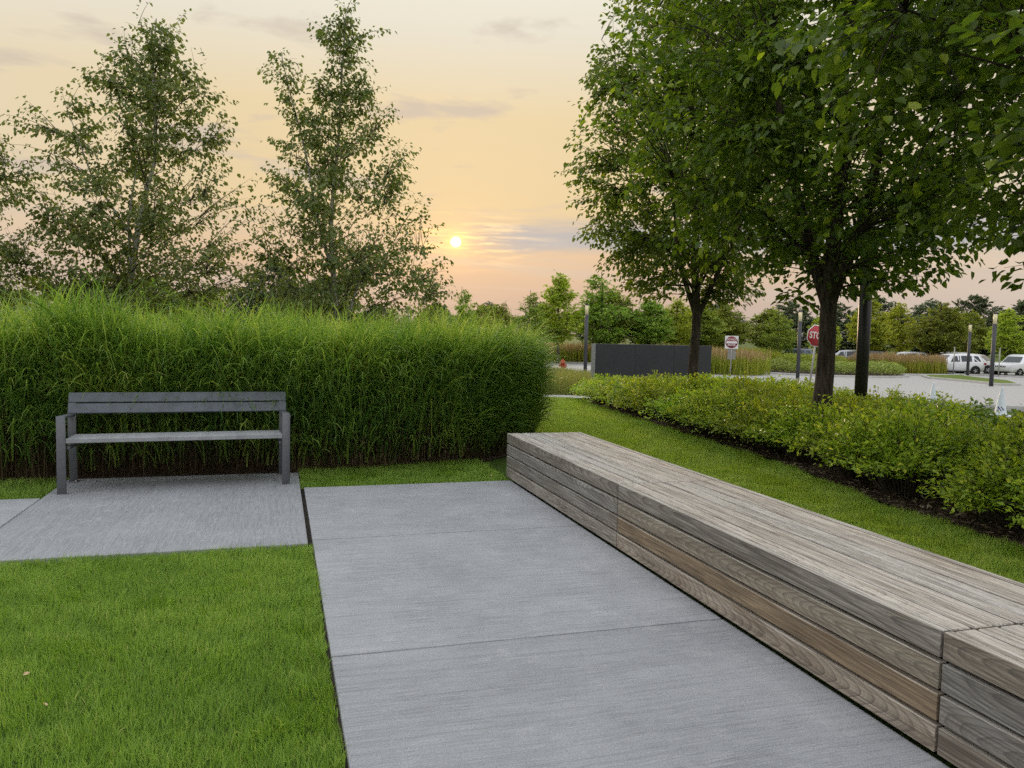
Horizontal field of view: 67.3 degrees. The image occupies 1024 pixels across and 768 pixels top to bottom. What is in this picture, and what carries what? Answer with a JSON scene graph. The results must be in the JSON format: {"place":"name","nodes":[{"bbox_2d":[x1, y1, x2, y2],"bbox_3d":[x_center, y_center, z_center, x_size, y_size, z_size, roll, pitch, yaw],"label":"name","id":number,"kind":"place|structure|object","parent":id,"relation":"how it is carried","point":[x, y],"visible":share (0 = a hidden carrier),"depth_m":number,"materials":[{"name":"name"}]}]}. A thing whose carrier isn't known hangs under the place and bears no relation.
{"place":"outdoors","nodes":[
{"label":"outdoors","id":0,"kind":"place"},
{"bbox_2d":[0,473,949,767],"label":"path","id":1,"kind":"structure","parent":0,"point":[492,625],"depth_m":3.88,"materials":[{"name":"concrete"}]},
{"bbox_2d":[56,392,289,494],"bbox_3d":[-3.172,0.525,7.365,1.995,0.854,0.627,0,4,-20],"label":"park bench","id":2,"kind":"object","parent":1,"relation":"on","point":[89,403],"visible":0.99,"depth_m":7.39,"materials":[{"name":"wood"}]},
{"bbox_2d":[0,337,1023,767],"bbox_3d":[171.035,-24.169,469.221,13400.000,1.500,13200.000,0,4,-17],"label":"ground","id":3,"kind":"structure","parent":0,"point":[500,465],"depth_m":3.46,"materials":[{"name":"plant"}]},
{"bbox_2d":[0,134,62,326],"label":"birch tree","id":4,"kind":"object","parent":3,"relation":"on","point":[9,251],"visible":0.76,"depth_m":13.24,"materials":[{"name":"green plant"}]},
{"bbox_2d":[5,275,68,320],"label":"bushy tree","id":5,"kind":"object","parent":3,"relation":"on","point":[31,287],"visible":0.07,"depth_m":53.84,"materials":[{"name":"green plant"}]},
{"bbox_2d":[0,0,274,328],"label":"birch tree","id":6,"kind":"object","parent":3,"relation":"on","point":[148,218],"visible":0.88,"depth_m":13.80,"materials":[{"name":"green plant"}]},
{"bbox_2d":[0,541,346,767],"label":"lawn grass","id":7,"kind":"structure","parent":3,"relation":"on","point":[57,582],"depth_m":3.50,"materials":[{"name":"plant"}]},
{"bbox_2d":[188,285,241,317],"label":"bushy tree","id":8,"kind":"object","parent":3,"relation":"on","point":[220,293],"visible":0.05,"depth_m":57.09,"materials":[{"name":"green plant"}]},
{"bbox_2d":[0,457,507,499],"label":"lawn grass","id":9,"kind":"structure","parent":3,"relation":"on","point":[315,478],"depth_m":8.00,"materials":[{"name":"plant"}]},
{"bbox_2d":[212,258,320,324],"bbox_3d":[-10.058,-2.808,32.408,4.848,5.128,4.503,1,4,-9],"label":"tree","id":10,"kind":"object","parent":3,"relation":"on","point":[251,303],"visible":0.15,"depth_m":31.68,"materials":[{"name":"green plant"}]},
{"bbox_2d":[0,264,572,482],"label":"ornamental grass hedge","id":11,"kind":"object","parent":3,"relation":"on","point":[363,395],"visible":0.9,"depth_m":8.10,"materials":[{"name":"plant"}]},
{"bbox_2d":[283,271,368,327],"bbox_3d":[-9.133,-2.986,37.495,4.749,5.024,4.411,-1,4,-30],"label":"tree","id":12,"kind":"object","parent":3,"relation":"on","point":[349,301],"visible":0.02,"depth_m":36.96,"materials":[{"name":"green plant"}]},
{"bbox_2d":[236,0,467,330],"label":"birch tree","id":13,"kind":"object","parent":3,"relation":"on","point":[348,278],"visible":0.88,"depth_m":15.54,"materials":[{"name":"green plant"}]},
{"bbox_2d":[407,304,459,333],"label":"bushy tree","id":14,"kind":"object","parent":3,"relation":"on","point":[439,312],"visible":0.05,"depth_m":47.40,"materials":[{"name":"green plant"}]},
{"bbox_2d":[446,289,477,331],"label":"open tree","id":15,"kind":"object","parent":3,"relation":"on","point":[468,312],"visible":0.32,"depth_m":45.59,"materials":[{"name":"green plant"}]},
{"bbox_2d":[468,302,518,335],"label":"bushy tree","id":16,"kind":"object","parent":3,"relation":"on","point":[478,313],"visible":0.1,"depth_m":52.07,"materials":[{"name":"green plant"}]},
{"bbox_2d":[472,304,533,334],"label":"bushy tree","id":17,"kind":"object","parent":3,"relation":"on","point":[497,312],"visible":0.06,"depth_m":61.84,"materials":[{"name":"green plant"}]},
{"bbox_2d":[495,302,515,330],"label":"open tree","id":18,"kind":"object","parent":3,"relation":"on","point":[502,308],"visible":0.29,"depth_m":59.70,"materials":[{"name":"green plant"}]},
{"bbox_2d":[511,290,551,342],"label":"open tree","id":19,"kind":"object","parent":3,"relation":"on","point":[532,310],"visible":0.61,"depth_m":61.13,"materials":[{"name":"green plant"}]},
{"bbox_2d":[536,270,584,363],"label":"pale tree","id":20,"kind":"object","parent":3,"relation":"on","point":[569,321],"visible":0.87,"depth_m":63.28,"materials":[{"name":"green plant"}]},
{"bbox_2d":[541,370,620,395],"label":"meadow grass","id":21,"kind":"structure","parent":3,"relation":"on","point":[566,384],"depth_m":24.57,"materials":[{"name":"plant"}]},
{"bbox_2d":[588,287,643,343],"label":"round tree","id":22,"kind":"object","parent":3,"relation":"on","point":[624,301],"visible":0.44,"depth_m":68.28,"materials":[{"name":"green plant"}]},
{"bbox_2d":[621,297,676,344],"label":"round tree","id":23,"kind":"object","parent":3,"relation":"on","point":[652,331],"visible":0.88,"depth_m":67.31,"materials":[{"name":"green plant"}]},
{"bbox_2d":[591,344,711,379],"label":"panel wall","id":24,"kind":"structure","parent":3,"relation":"on","point":[628,360],"depth_m":26.27,"materials":[{"name":"metal"}]},
{"bbox_2d":[660,295,691,344],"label":"pale tree","id":25,"kind":"object","parent":3,"relation":"on","point":[677,316],"visible":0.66,"depth_m":70.26,"materials":[{"name":"green plant"}]},
{"bbox_2d":[546,366,808,385],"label":"meadow grass","id":26,"kind":"structure","parent":3,"relation":"on","point":[571,370],"depth_m":34.38,"materials":[{"name":"plant"}]},
{"bbox_2d":[672,304,731,347],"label":"round tree","id":27,"kind":"object","parent":3,"relation":"on","point":[709,330],"visible":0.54,"depth_m":73.14,"materials":[{"name":"green plant"}]},
{"bbox_2d":[725,336,738,372],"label":"do not enter sign","id":28,"kind":"object","parent":3,"relation":"on","point":[731,344],"visible":1,"depth_m":45.24,"materials":[{"name":"metal"}]},
{"bbox_2d":[709,304,755,348],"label":"round tree","id":29,"kind":"object","parent":3,"relation":"on","point":[736,330],"visible":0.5,"depth_m":78.69,"materials":[{"name":"green plant"}]},
{"bbox_2d":[506,432,1023,767],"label":"slatted bench","id":30,"kind":"object","parent":3,"relation":"on","point":[924,648],"visible":1,"depth_m":3.54,"materials":[{"name":"brown wood"}]},
{"bbox_2d":[743,306,797,348],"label":"round tree","id":31,"kind":"object","parent":3,"relation":"on","point":[759,318],"visible":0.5,"depth_m":81.30,"materials":[{"name":"green plant"}]},
{"bbox_2d":[535,396,1023,583],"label":"lawn grass","id":32,"kind":"structure","parent":3,"relation":"on","point":[776,478],"depth_m":8.02,"materials":[{"name":"plant"}]},
{"bbox_2d":[759,299,813,350],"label":"tree","id":33,"kind":"object","parent":3,"relation":"on","point":[789,310],"visible":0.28,"depth_m":142.57,"materials":[{"name":"green plant"}]},
{"bbox_2d":[590,400,1023,545],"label":"mulch bed","id":34,"kind":"object","parent":3,"relation":"on","point":[980,529],"visible":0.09,"depth_m":7.53,"materials":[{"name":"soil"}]},
{"bbox_2d":[568,373,616,400],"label":"shrub","id":35,"kind":"object","parent":34,"relation":"on","point":[584,381],"visible":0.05,"depth_m":21.58,"materials":[{"name":"green plant"}]},
{"bbox_2d":[572,373,620,401],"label":"shrub","id":36,"kind":"object","parent":34,"relation":"on","point":[591,380],"visible":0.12,"depth_m":20.19,"materials":[{"name":"green plant"}]},
{"bbox_2d":[578,373,625,403],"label":"shrub","id":37,"kind":"object","parent":34,"relation":"on","point":[600,382],"visible":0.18,"depth_m":19.36,"materials":[{"name":"green plant"}]},
{"bbox_2d":[582,377,633,407],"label":"shrub","id":38,"kind":"object","parent":34,"relation":"on","point":[593,390],"visible":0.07,"depth_m":18.05,"materials":[{"name":"green plant"}]},
{"bbox_2d":[592,376,648,409],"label":"shrub","id":39,"kind":"object","parent":34,"relation":"on","point":[622,380],"visible":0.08,"depth_m":17.25,"materials":[{"name":"green plant"}]},
{"bbox_2d":[593,375,660,413],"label":"shrub","id":40,"kind":"object","parent":34,"relation":"on","point":[618,385],"visible":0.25,"depth_m":16.10,"materials":[{"name":"green plant"}]},
{"bbox_2d":[612,378,681,415],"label":"shrub","id":41,"kind":"object","parent":34,"relation":"on","point":[628,390],"visible":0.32,"depth_m":15.20,"materials":[{"name":"green plant"}]},
{"bbox_2d":[613,382,687,419],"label":"shrub","id":42,"kind":"object","parent":34,"relation":"on","point":[652,393],"visible":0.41,"depth_m":14.41,"materials":[{"name":"green plant"}]},
{"bbox_2d":[650,373,682,384],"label":"shrub","id":43,"kind":"object","parent":34,"relation":"on","point":[666,376],"visible":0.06,"depth_m":17.83,"materials":[{"name":"green plant"}]},
{"bbox_2d":[638,386,719,426],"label":"shrub","id":44,"kind":"object","parent":34,"relation":"on","point":[661,404],"visible":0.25,"depth_m":13.14,"materials":[{"name":"green plant"}]},
{"bbox_2d":[554,0,837,382],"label":"shade tree","id":45,"kind":"object","parent":34,"relation":"on","point":[644,243],"visible":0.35,"depth_m":16.07,"materials":[{"name":"green plant"}]},
{"bbox_2d":[667,372,735,398],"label":"shrub","id":46,"kind":"object","parent":34,"relation":"on","point":[691,385],"visible":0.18,"depth_m":14.98,"materials":[{"name":"green plant"}]},
{"bbox_2d":[656,382,752,435],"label":"shrub","id":47,"kind":"object","parent":34,"relation":"on","point":[712,399],"visible":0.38,"depth_m":12.12,"materials":[{"name":"green plant"}]},
{"bbox_2d":[685,378,750,397],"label":"shrub","id":48,"kind":"object","parent":34,"relation":"on","point":[716,383],"visible":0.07,"depth_m":13.98,"materials":[{"name":"green plant"}]},
{"bbox_2d":[677,389,776,442],"bbox_3d":[3.469,0.473,11.548,1.990,0.788,2.016,3,4,30],"label":"shrub","id":49,"kind":"object","parent":34,"relation":"on","point":[696,418],"visible":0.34,"depth_m":11.38,"materials":[{"name":"green plant"}]},
{"bbox_2d":[689,371,795,406],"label":"shrub","id":50,"kind":"object","parent":34,"relation":"on","point":[743,385],"visible":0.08,"depth_m":13.15,"materials":[{"name":"green plant"}]},
{"bbox_2d":[731,375,795,388],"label":"shrub","id":51,"kind":"object","parent":34,"relation":"on","point":[772,380],"visible":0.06,"depth_m":14.71,"materials":[{"name":"green plant"}]},
{"bbox_2d":[708,389,835,452],"bbox_3d":[3.684,0.508,10.537,1.857,0.864,1.820,-2,5,-38],"label":"shrub","id":52,"kind":"object","parent":34,"relation":"on","point":[743,426],"visible":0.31,"depth_m":10.47,"materials":[{"name":"green plant"}]},
{"bbox_2d":[734,381,812,405],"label":"shrub","id":53,"kind":"object","parent":34,"relation":"on","point":[767,395],"visible":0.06,"depth_m":12.30,"materials":[{"name":"green plant"}]},
{"bbox_2d":[763,380,812,397],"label":"shrub","id":54,"kind":"object","parent":34,"relation":"on","point":[797,385],"visible":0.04,"depth_m":13.70,"materials":[{"name":"green plant"}]},
{"bbox_2d":[736,393,866,462],"bbox_3d":[3.793,0.553,9.700,1.788,0.887,1.753,1,4,-9],"label":"shrub","id":55,"kind":"object","parent":34,"relation":"on","point":[786,436],"visible":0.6,"depth_m":9.56,"materials":[{"name":"green plant"}]},
{"bbox_2d":[580,0,1023,452],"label":"shade tree","id":56,"kind":"object","parent":34,"relation":"on","point":[780,136],"visible":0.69,"depth_m":9.51,"materials":[{"name":"green plant"}]},
{"bbox_2d":[768,378,868,439],"bbox_3d":[4.494,0.416,11.316,1.726,0.991,1.692,1,4,-1],"label":"shrub","id":57,"kind":"object","parent":34,"relation":"on","point":[808,396],"visible":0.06,"depth_m":11.39,"materials":[{"name":"green plant"}]},
{"bbox_2d":[807,389,916,436],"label":"shrub","id":58,"kind":"object","parent":34,"relation":"on","point":[855,399],"visible":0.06,"depth_m":10.00,"materials":[{"name":"green plant"}]},
{"bbox_2d":[854,207,875,401],"bbox_3d":[5.815,-1.069,12.688,0.270,4.260,0.270,0,4,-17],"label":"lamp post","id":59,"kind":"object","parent":34,"relation":"on","point":[863,347],"visible":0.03,"depth_m":12.64,"materials":[{"name":"brown metal"}]},
{"bbox_2d":[787,396,943,483],"bbox_3d":[3.951,0.609,8.395,1.706,0.958,1.590,-1,5,-35],"label":"shrub","id":60,"kind":"object","parent":34,"relation":"on","point":[831,429],"visible":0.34,"depth_m":8.32,"materials":[{"name":"green plant"}]},
{"bbox_2d":[738,0,1023,291],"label":"shade tree","id":61,"kind":"object","parent":34,"relation":"on","point":[1005,40],"visible":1,"depth_m":5.91,"materials":[{"name":"green plant"}]},
{"bbox_2d":[850,384,935,406],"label":"shrub","id":62,"kind":"object","parent":34,"relation":"on","point":[896,392],"visible":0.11,"depth_m":12.67,"materials":[{"name":"green plant"}]},
{"bbox_2d":[812,401,991,498],"bbox_3d":[3.868,0.652,7.675,1.802,0.960,1.680,-2,5,-39],"label":"shrub","id":63,"kind":"object","parent":34,"relation":"on","point":[913,462],"visible":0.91,"depth_m":7.49,"materials":[{"name":"green plant"}]},
{"bbox_2d":[825,391,991,475],"bbox_3d":[4.759,0.567,9.016,2.069,0.998,2.042,3,4,26],"label":"shrub","id":64,"kind":"object","parent":34,"relation":"on","point":[933,413],"visible":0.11,"depth_m":8.87,"materials":[{"name":"green plant"}]},
{"bbox_2d":[897,391,992,422],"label":"shrub","id":65,"kind":"object","parent":34,"relation":"on","point":[943,400],"visible":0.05,"depth_m":11.58,"materials":[{"name":"green plant"}]},
{"bbox_2d":[909,394,1014,430],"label":"glossy shrub","id":66,"kind":"object","parent":34,"relation":"on","point":[979,414],"visible":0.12,"depth_m":10.20,"materials":[{"name":"green plant"}]},
{"bbox_2d":[911,407,1021,487],"bbox_3d":[4.820,0.690,8.013,1.665,0.878,1.632,0,4,-16],"label":"shrub","id":67,"kind":"object","parent":34,"relation":"on","point":[968,422],"visible":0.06,"depth_m":8.04,"materials":[{"name":"green plant"}]},
{"bbox_2d":[913,436,1023,531],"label":"shrub","id":68,"kind":"object","parent":34,"relation":"on","point":[994,477],"visible":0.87,"depth_m":6.24,"materials":[{"name":"green plant"}]},
{"bbox_2d":[936,409,1023,499],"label":"shrub","id":69,"kind":"object","parent":34,"relation":"on","point":[1018,434],"visible":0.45,"depth_m":7.36,"materials":[{"name":"green plant"}]},
{"bbox_2d":[961,404,1023,434],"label":"glossy shrub","id":70,"kind":"object","parent":34,"relation":"on","point":[997,419],"visible":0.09,"depth_m":9.72,"materials":[{"name":"green plant"}]},
{"bbox_2d":[979,460,1023,527],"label":"shrub","id":71,"kind":"object","parent":34,"relation":"on","point":[1018,481],"visible":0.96,"depth_m":5.78,"materials":[{"name":"green plant"}]},
{"bbox_2d":[807,325,818,380],"bbox_3d":[11.284,-0.876,28.823,0.810,2.675,0.051,7,2,-14],"label":"stop sign","id":72,"kind":"object","parent":3,"relation":"on","point":[812,334],"visible":0.58,"depth_m":28.75,"materials":[{"name":"metal"}]},
{"bbox_2d":[805,315,841,352],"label":"pale tree","id":73,"kind":"object","parent":3,"relation":"on","point":[838,339],"visible":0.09,"depth_m":73.46,"materials":[{"name":"green plant"}]},
{"bbox_2d":[802,302,856,351],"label":"tree","id":74,"kind":"object","parent":3,"relation":"on","point":[843,343],"visible":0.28,"depth_m":136.70,"materials":[{"name":"green plant"}]},
{"bbox_2d":[844,297,899,350],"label":"pale tree","id":75,"kind":"object","parent":3,"relation":"on","point":[876,341],"visible":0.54,"depth_m":77.73,"materials":[{"name":"green plant"}]},
{"bbox_2d":[842,297,917,351],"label":"tree","id":76,"kind":"object","parent":3,"relation":"on","point":[882,301],"visible":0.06,"depth_m":133.94,"materials":[{"name":"green plant"}]},
{"bbox_2d":[879,302,920,352],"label":"pale tree","id":77,"kind":"object","parent":3,"relation":"on","point":[899,310],"visible":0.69,"depth_m":81.28,"materials":[{"name":"green plant"}]},
{"bbox_2d":[894,298,955,355],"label":"tree","id":78,"kind":"object","parent":3,"relation":"on","point":[919,308],"visible":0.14,"depth_m":129.99,"materials":[{"name":"green plant"}]},
{"bbox_2d":[903,302,976,354],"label":"round tree","id":79,"kind":"object","parent":3,"relation":"on","point":[926,333],"visible":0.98,"depth_m":72.75,"materials":[{"name":"green plant"}]},
{"bbox_2d":[948,309,991,353],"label":"round tree","id":80,"kind":"object","parent":3,"relation":"on","point":[979,332],"visible":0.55,"depth_m":80.25,"materials":[{"name":"green plant"}]},
{"bbox_2d":[941,294,1009,355],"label":"tree","id":81,"kind":"object","parent":3,"relation":"on","point":[980,307],"visible":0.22,"depth_m":126.91,"materials":[{"name":"green plant"}]},
{"bbox_2d":[989,312,997,385],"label":"lamp post","id":82,"kind":"object","parent":3,"relation":"on","point":[993,350],"visible":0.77,"depth_m":40.60,"materials":[{"name":"metal"}]},
{"bbox_2d":[990,387,1011,417],"bbox_3d":[12.658,0.464,19.904,0.500,0.764,0.500,4,4,32],"label":"traffic cone","id":83,"kind":"object","parent":3,"relation":"on","point":[1001,406],"visible":0.73,"depth_m":19.84,"materials":[{"name":"white plastic"}]},
{"bbox_2d":[983,308,1023,374],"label":"pale tree","id":84,"kind":"object","parent":3,"relation":"on","point":[1007,338],"visible":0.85,"depth_m":63.61,"materials":[{"name":"green plant"}]},
{"bbox_2d":[983,302,1023,353],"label":"tree","id":85,"kind":"object","parent":3,"relation":"on","point":[1020,311],"visible":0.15,"depth_m":117.72,"materials":[{"name":"green plant"}]},
{"bbox_2d":[0,0,1023,343],"label":"sky","id":86,"kind":"structure","parent":0,"point":[484,88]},
{"bbox_2d":[656,343,771,375],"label":"feather grass","id":87,"kind":"structure","parent":0,"point":[749,363],"depth_m":47.53,"materials":[{"name":"plant"}]},
{"bbox_2d":[712,347,783,369],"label":"feather grass","id":88,"kind":"structure","parent":0,"point":[775,353],"depth_m":57.91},
{"bbox_2d":[568,361,949,375],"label":"terrain island","id":89,"kind":"structure","parent":0,"point":[850,373],"depth_m":53.60,"materials":[{"name":"plant"}]},
{"bbox_2d":[541,341,622,361],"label":"feather grass","id":90,"kind":"structure","parent":89,"relation":"on","point":[575,353],"depth_m":66.52,"materials":[{"name":"plant"}]},
{"bbox_2d":[571,272,635,344],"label":"open tree","id":91,"kind":"object","parent":89,"relation":"on","point":[598,302],"visible":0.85,"depth_m":65.55,"materials":[{"name":"green plant"}]},
{"bbox_2d":[757,309,797,355],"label":"open tree","id":92,"kind":"object","parent":89,"relation":"on","point":[784,328],"visible":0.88,"depth_m":63.33,"materials":[{"name":"green plant"}]},
{"bbox_2d":[762,356,795,371],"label":"hedge","id":93,"kind":"object","parent":89,"relation":"on","point":[784,363],"visible":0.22,"depth_m":51.74,"materials":[{"name":"green plant"}]},
{"bbox_2d":[775,352,848,369],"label":"hedge","id":94,"kind":"object","parent":89,"relation":"on","point":[791,357],"visible":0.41,"depth_m":56.46,"materials":[{"name":"green plant"}]},
{"bbox_2d":[783,360,907,375],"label":"hedge","id":95,"kind":"object","parent":89,"relation":"on","point":[880,366],"visible":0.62,"depth_m":50.98,"materials":[{"name":"green plant"}]},
{"bbox_2d":[848,350,948,373],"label":"feather grass","id":96,"kind":"structure","parent":89,"relation":"on","point":[920,364],"depth_m":58.24,"materials":[{"name":"plant"}]},
{"bbox_2d":[543,363,1023,405],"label":"road","id":97,"kind":"structure","parent":0,"point":[965,391],"depth_m":38.35,"materials":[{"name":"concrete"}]},
{"bbox_2d":[583,304,588,369],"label":"lamp post","id":98,"kind":"object","parent":97,"relation":"on","point":[586,334],"visible":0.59,"depth_m":45.89,"materials":[{"name":"metal"}]},
{"bbox_2d":[545,361,952,377],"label":"kerb","id":99,"kind":"structure","parent":97,"relation":"on","point":[902,376],"depth_m":50.28,"materials":[{"name":"concrete"}]},
{"bbox_2d":[795,310,802,378],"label":"lamp post","id":100,"kind":"object","parent":97,"relation":"on","point":[799,345],"visible":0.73,"depth_m":43.93,"materials":[{"name":"metal"}]},
{"bbox_2d":[873,398,1023,411],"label":"kerb","id":101,"kind":"structure","parent":97,"relation":"on","point":[1010,407],"depth_m":22.99,"materials":[{"name":"concrete"}]},
{"bbox_2d":[936,353,986,373],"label":"parked car","id":102,"kind":"object","parent":97,"relation":"on","point":[977,365],"visible":0.42,"depth_m":60.80,"materials":[{"name":"white paint"}]},
{"bbox_2d":[966,324,971,375],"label":"lamp post","id":103,"kind":"object","parent":97,"relation":"on","point":[968,349],"visible":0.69,"depth_m":58.49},
{"bbox_2d":[921,374,1020,385],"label":"kerb","id":104,"kind":"structure","parent":97,"relation":"on","point":[980,382],"depth_m":46.60,"materials":[{"name":"concrete"}]},
{"bbox_2d":[952,353,995,373],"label":"parked car","id":105,"kind":"object","parent":97,"relation":"on","point":[985,358],"visible":0.14,"depth_m":65.11,"materials":[{"name":"white paint"}]},
{"bbox_2d":[994,354,1023,375],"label":"parked car","id":106,"kind":"object","parent":97,"relation":"on","point":[1012,363],"visible":0.92,"depth_m":59.85,"materials":[{"name":"white paint"}]},
{"bbox_2d":[927,375,1014,382],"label":"terrain island","id":107,"kind":"structure","parent":0,"point":[963,377],"depth_m":49.95,"materials":[{"name":"plant"}]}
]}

